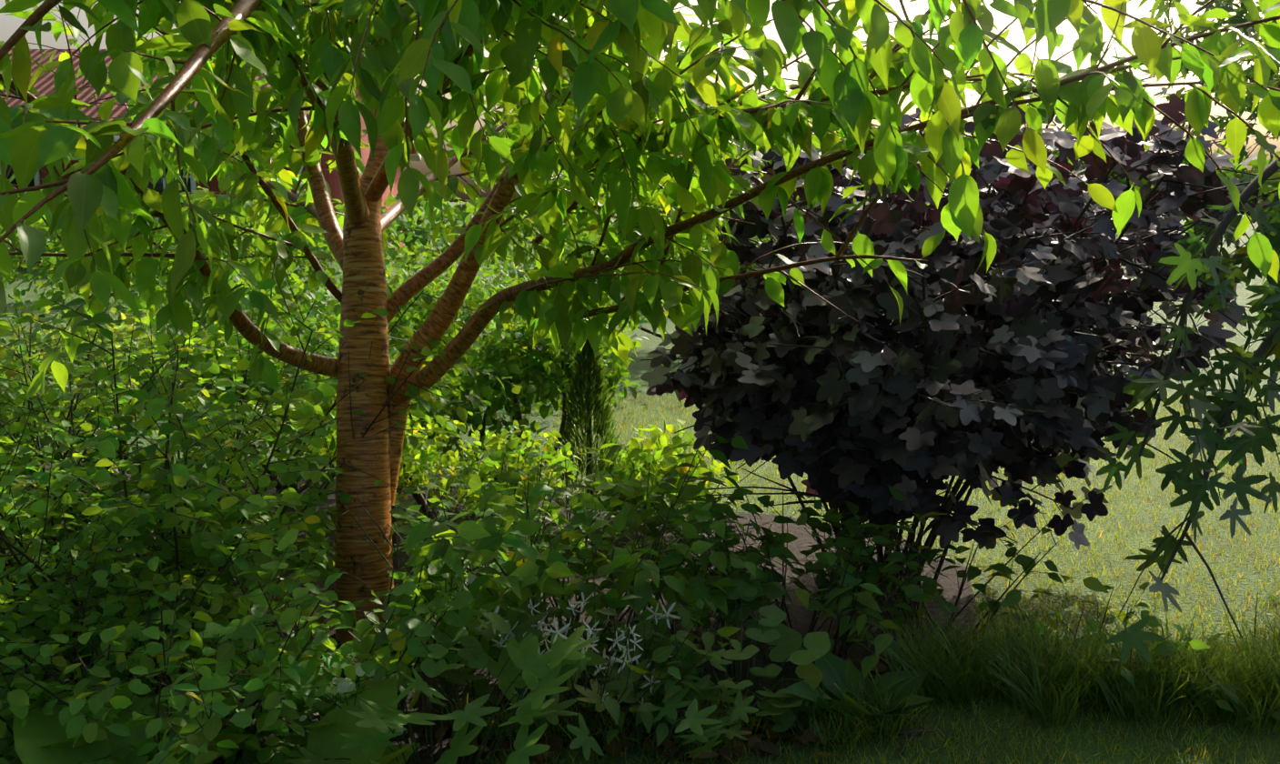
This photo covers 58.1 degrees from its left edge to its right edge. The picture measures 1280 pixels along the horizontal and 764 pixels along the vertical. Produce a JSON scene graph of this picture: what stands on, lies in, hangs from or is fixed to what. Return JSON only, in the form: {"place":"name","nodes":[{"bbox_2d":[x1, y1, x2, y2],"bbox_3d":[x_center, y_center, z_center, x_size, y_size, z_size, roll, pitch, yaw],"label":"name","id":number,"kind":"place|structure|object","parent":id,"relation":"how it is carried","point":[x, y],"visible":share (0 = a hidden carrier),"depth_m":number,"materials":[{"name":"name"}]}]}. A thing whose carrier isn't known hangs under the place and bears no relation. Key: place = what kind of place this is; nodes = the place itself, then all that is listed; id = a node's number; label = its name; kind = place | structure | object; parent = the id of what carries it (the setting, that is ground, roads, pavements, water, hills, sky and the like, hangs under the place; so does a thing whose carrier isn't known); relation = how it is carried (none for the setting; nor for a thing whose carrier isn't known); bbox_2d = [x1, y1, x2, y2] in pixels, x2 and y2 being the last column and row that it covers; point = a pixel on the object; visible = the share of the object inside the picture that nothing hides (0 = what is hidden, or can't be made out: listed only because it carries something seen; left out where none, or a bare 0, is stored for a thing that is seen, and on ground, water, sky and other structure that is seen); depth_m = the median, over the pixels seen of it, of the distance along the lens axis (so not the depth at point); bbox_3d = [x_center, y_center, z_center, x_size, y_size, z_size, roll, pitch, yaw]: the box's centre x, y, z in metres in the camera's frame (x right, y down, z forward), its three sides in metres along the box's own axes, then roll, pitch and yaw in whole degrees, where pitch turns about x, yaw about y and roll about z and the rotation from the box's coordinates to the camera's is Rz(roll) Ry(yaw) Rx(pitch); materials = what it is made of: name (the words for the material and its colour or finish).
{"place":"outdoors","nodes":[
{"label":"outdoors","id":0,"kind":"place"},
{"bbox_2d":[7,86,403,265],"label":"house walls","id":1,"kind":"structure","parent":0,"point":[332,179],"depth_m":25.77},
{"bbox_2d":[5,158,191,209],"bbox_3d":[-16.717,-4.154,23.929,14.900,1.450,0.030,0,9,1],"label":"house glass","id":2,"kind":"object","parent":1,"relation":"in","point":[158,187],"depth_m":23.81,"materials":[{"name":"grey glass"}]},
{"bbox_2d":[0,49,416,153],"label":"house roof","id":3,"kind":"structure","parent":1,"relation":"on","point":[44,84],"depth_m":25.60,"materials":[{"name":"brown tile"}]},
{"bbox_2d":[1,460,977,763],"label":"bed soil","id":4,"kind":"structure","parent":0,"point":[801,617],"depth_m":3.79,"materials":[{"name":"brown soil"}]},
{"bbox_2d":[1,672,110,763],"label":"hosta plant","id":5,"kind":"object","parent":4,"relation":"on","point":[65,744],"visible":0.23,"depth_m":2.70,"materials":[{"name":"green plant"}]},
{"bbox_2d":[0,345,166,463],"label":"shrub","id":6,"kind":"object","parent":4,"relation":"on","point":[11,396],"visible":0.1,"depth_m":4.93,"materials":[{"name":"green plant"}]},
{"bbox_2d":[0,257,245,584],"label":"shrub","id":7,"kind":"object","parent":4,"relation":"on","point":[87,426],"depth_m":4.06,"materials":[{"name":"green plant"}]},
{"bbox_2d":[0,290,246,477],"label":"shrub","id":8,"kind":"object","parent":4,"relation":"on","point":[125,327],"depth_m":5.65,"materials":[{"name":"green plant"}]},
{"bbox_2d":[8,675,250,763],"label":"hosta plant","id":9,"kind":"object","parent":4,"relation":"on","point":[35,733],"visible":0.4,"depth_m":2.57,"materials":[{"name":"green plant"}]},
{"bbox_2d":[0,473,291,763],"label":"low shrub","id":10,"kind":"object","parent":4,"relation":"on","point":[122,696],"depth_m":2.77,"materials":[{"name":"green plant"}]},
{"bbox_2d":[0,523,400,763],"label":"low shrub","id":11,"kind":"object","parent":4,"relation":"on","point":[267,720],"depth_m":2.56,"materials":[{"name":"green plant"}]},
{"bbox_2d":[0,258,522,683],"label":"shrub","id":12,"kind":"object","parent":4,"relation":"on","point":[202,500],"depth_m":3.17,"materials":[{"name":"green plant"}]},
{"bbox_2d":[112,262,480,498],"bbox_3d":[-1.460,0.048,4.997,1.544,1.108,1.195,0,9,1],"label":"shrub","id":13,"kind":"object","parent":4,"relation":"on","point":[331,320],"depth_m":4.79,"materials":[{"name":"green plant"}]},
{"bbox_2d":[264,674,420,763],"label":"hosta plant","id":14,"kind":"object","parent":4,"relation":"on","point":[327,741],"visible":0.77,"depth_m":2.60,"materials":[{"name":"green plant"}]},
{"bbox_2d":[171,494,521,758],"bbox_3d":[-0.774,0.615,2.921,0.923,0.605,0.769,0,9,1],"label":"mound shrub","id":15,"kind":"object","parent":4,"relation":"on","point":[454,629],"depth_m":2.86,"materials":[{"name":"green plant"}]},
{"bbox_2d":[311,627,544,763],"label":"astrantia stalks","id":16,"kind":"object","parent":4,"relation":"on","point":[415,751],"visible":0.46,"depth_m":2.76,"materials":[{"name":"green plant"}]},
{"bbox_2d":[274,601,598,763],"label":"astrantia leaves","id":17,"kind":"object","parent":16,"relation":"attached to","point":[520,651],"visible":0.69,"depth_m":2.65,"materials":[{"name":"green plant"}]},
{"bbox_2d":[318,413,581,574],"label":"gold shrub","id":18,"kind":"object","parent":4,"relation":"on","point":[421,461],"depth_m":4.22,"materials":[{"name":"plant"}]},
{"bbox_2d":[339,426,626,648],"bbox_3d":[-0.463,0.496,3.602,0.853,0.628,0.926,0,9,1],"label":"plant","id":19,"kind":"object","parent":4,"relation":"on","point":[596,539],"depth_m":3.56,"materials":[{"name":"green plant"}]},
{"bbox_2d":[302,571,665,745],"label":"flower stalks","id":20,"kind":"object","parent":4,"relation":"on","point":[454,688],"visible":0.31,"depth_m":2.92,"materials":[{"name":"green plant"}]},
{"bbox_2d":[284,561,476,735],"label":"flower buttons","id":21,"kind":"object","parent":20,"relation":"attached to","point":[345,685],"visible":0.27,"depth_m":2.70,"materials":[{"name":"green plant"}]},
{"bbox_2d":[478,592,680,710],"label":"white flowers","id":22,"kind":"object","parent":20,"relation":"attached to","point":[590,632],"visible":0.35,"depth_m":2.90,"materials":[{"name":"white plant"}]},
{"bbox_2d":[398,433,761,704],"bbox_3d":[-0.156,0.496,3.369,1.091,0.708,1.493,0,9,1],"label":"plant","id":23,"kind":"object","parent":4,"relation":"on","point":[528,571],"depth_m":3.17,"materials":[{"name":"green plant"}]},
{"bbox_2d":[547,320,624,516],"bbox_3d":[-0.218,0.165,4.869,0.351,0.882,0.357,0,9,1],"label":"conifer","id":24,"kind":"object","parent":4,"relation":"on","point":[599,407],"depth_m":4.82,"materials":[{"name":"green plant"}]},
{"bbox_2d":[0,0,1279,643],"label":"cherry tree","id":25,"kind":"object","parent":4,"relation":"on","point":[266,35],"depth_m":2.68,"materials":[{"name":"green plant"}]},
{"bbox_2d":[563,662,735,763],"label":"astrantia stalks","id":26,"kind":"object","parent":4,"relation":"on","point":[685,748],"visible":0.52,"depth_m":2.83,"materials":[{"name":"green plant"}]},
{"bbox_2d":[511,647,758,760],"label":"astrantia leaves","id":27,"kind":"object","parent":26,"relation":"attached to","point":[692,723],"visible":0.81,"depth_m":2.78,"materials":[{"name":"green plant"}]},
{"bbox_2d":[593,412,738,527],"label":"shrub","id":28,"kind":"object","parent":4,"relation":"on","point":[643,459],"depth_m":4.73,"materials":[{"name":"green plant"}]},
{"bbox_2d":[571,480,806,644],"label":"plant","id":29,"kind":"object","parent":4,"relation":"on","point":[750,607],"depth_m":3.60,"materials":[{"name":"green plant"}]},
{"bbox_2d":[649,663,774,749],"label":"alchemilla stalks","id":30,"kind":"object","parent":4,"relation":"on","point":[683,718],"visible":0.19,"depth_m":2.91,"materials":[{"name":"green plant"}]},
{"bbox_2d":[609,651,796,732],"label":"alchemilla leaves","id":31,"kind":"object","parent":30,"relation":"attached to","point":[781,716],"visible":0.38,"depth_m":2.88,"materials":[{"name":"green plant"}]},
{"bbox_2d":[619,573,830,707],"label":"alchemilla leaves","id":32,"kind":"object","parent":4,"relation":"on","point":[786,640],"visible":0.79,"depth_m":3.06,"materials":[{"name":"green plant"}]},
{"bbox_2d":[664,591,800,715],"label":"alchemilla stalks","id":33,"kind":"object","parent":4,"relation":"on","point":[752,680],"visible":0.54,"depth_m":3.16,"materials":[{"name":"green plant"}]},
{"bbox_2d":[614,483,950,679],"bbox_3d":[0.429,0.573,3.459,1.038,0.522,1.025,0,9,1],"label":"shrub","id":34,"kind":"object","parent":4,"relation":"on","point":[865,595],"depth_m":3.39,"materials":[{"name":"green plant"}]},
{"bbox_2d":[761,652,935,730],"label":"hosta plant","id":35,"kind":"object","parent":4,"relation":"on","point":[840,673],"visible":0.79,"depth_m":3.04,"materials":[{"name":"green plant"}]},
{"bbox_2d":[803,498,1108,649],"bbox_3d":[0.914,0.567,3.638,0.926,0.476,0.808,0,9,1],"label":"shrub","id":36,"kind":"object","parent":4,"relation":"on","point":[1012,597],"depth_m":3.54,"materials":[{"name":"green plant"}]},
{"bbox_2d":[640,40,1279,600],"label":"ninebark shrub","id":37,"kind":"object","parent":4,"relation":"on","point":[1057,367],"depth_m":3.63,"materials":[{"name":"purple plant"}]},
{"bbox_2d":[0,201,1279,763],"bbox_3d":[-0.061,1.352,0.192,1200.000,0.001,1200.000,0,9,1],"label":"lawn","id":38,"kind":"structure","parent":0,"point":[639,366],"depth_m":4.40,"materials":[{"name":"green plant"}]},
{"bbox_2d":[0,117,421,265],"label":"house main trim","id":39,"kind":"structure","parent":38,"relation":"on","point":[413,157],"depth_m":23.79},
{"bbox_2d":[0,204,710,363],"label":"tree","id":40,"kind":"object","parent":38,"relation":"on","point":[302,271],"depth_m":8.40,"materials":[{"name":"green plant"}]},
{"bbox_2d":[310,239,613,445],"bbox_3d":[-1.002,-0.218,6.500,1.625,1.156,1.036,7,11,36],"label":"shrub","id":41,"kind":"object","parent":38,"relation":"on","point":[416,317],"depth_m":6.31,"materials":[{"name":"green plant"}]},
{"bbox_2d":[0,180,929,274],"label":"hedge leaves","id":42,"kind":"object","parent":38,"relation":"on","point":[464,212],"visible":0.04,"depth_m":15.43,"materials":[{"name":"green plant"}]},
{"bbox_2d":[406,290,648,490],"bbox_3d":[-0.502,0.034,5.343,1.092,1.018,1.135,0,9,1],"label":"shrub","id":43,"kind":"object","parent":38,"relation":"on","point":[536,372],"depth_m":5.16,"materials":[{"name":"green plant"}]},
{"bbox_2d":[385,161,799,345],"bbox_3d":[0.039,-1.211,10.587,5.185,1.845,1.953,0,9,1],"label":"tree","id":44,"kind":"object","parent":38,"relation":"on","point":[543,244],"depth_m":10.57,"materials":[{"name":"green plant"}]},
{"bbox_2d":[431,635,962,763],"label":"plants","id":45,"kind":"object","parent":38,"relation":"on","point":[757,741],"depth_m":2.92,"materials":[{"name":"green plant"}]},
{"bbox_2d":[518,548,741,746],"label":"shrub","id":46,"kind":"object","parent":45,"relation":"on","point":[668,690],"depth_m":2.84,"materials":[{"name":"green plant"}]},
{"bbox_2d":[430,593,1279,754],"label":"grass tufts","id":47,"kind":"object","parent":38,"relation":"on","point":[1008,667],"visible":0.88,"depth_m":3.10,"materials":[{"name":"green plant"}]},
{"bbox_2d":[552,119,1279,231],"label":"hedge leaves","id":48,"kind":"object","parent":38,"relation":"on","point":[1237,176],"depth_m":29.34,"materials":[{"name":"green plant"}]},
{"bbox_2d":[973,576,1209,687],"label":"plant","id":49,"kind":"object","parent":38,"relation":"on","point":[1170,647],"depth_m":3.39,"materials":[{"name":"green plant"}]},
{"bbox_2d":[1081,592,1279,722],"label":"plant","id":50,"kind":"object","parent":38,"relation":"on","point":[1153,621],"depth_m":3.09,"materials":[{"name":"green plant"}]},
{"bbox_2d":[0,0,1279,201],"label":"sky","id":51,"kind":"structure","parent":0,"point":[9,25],"materials":[{"name":"white"}]},
{"bbox_2d":[1095,0,1279,664],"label":"maple tree","id":52,"kind":"object","parent":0,"point":[1254,438],"depth_m":2.90,"materials":[{"name":"green plant"}]}
]}

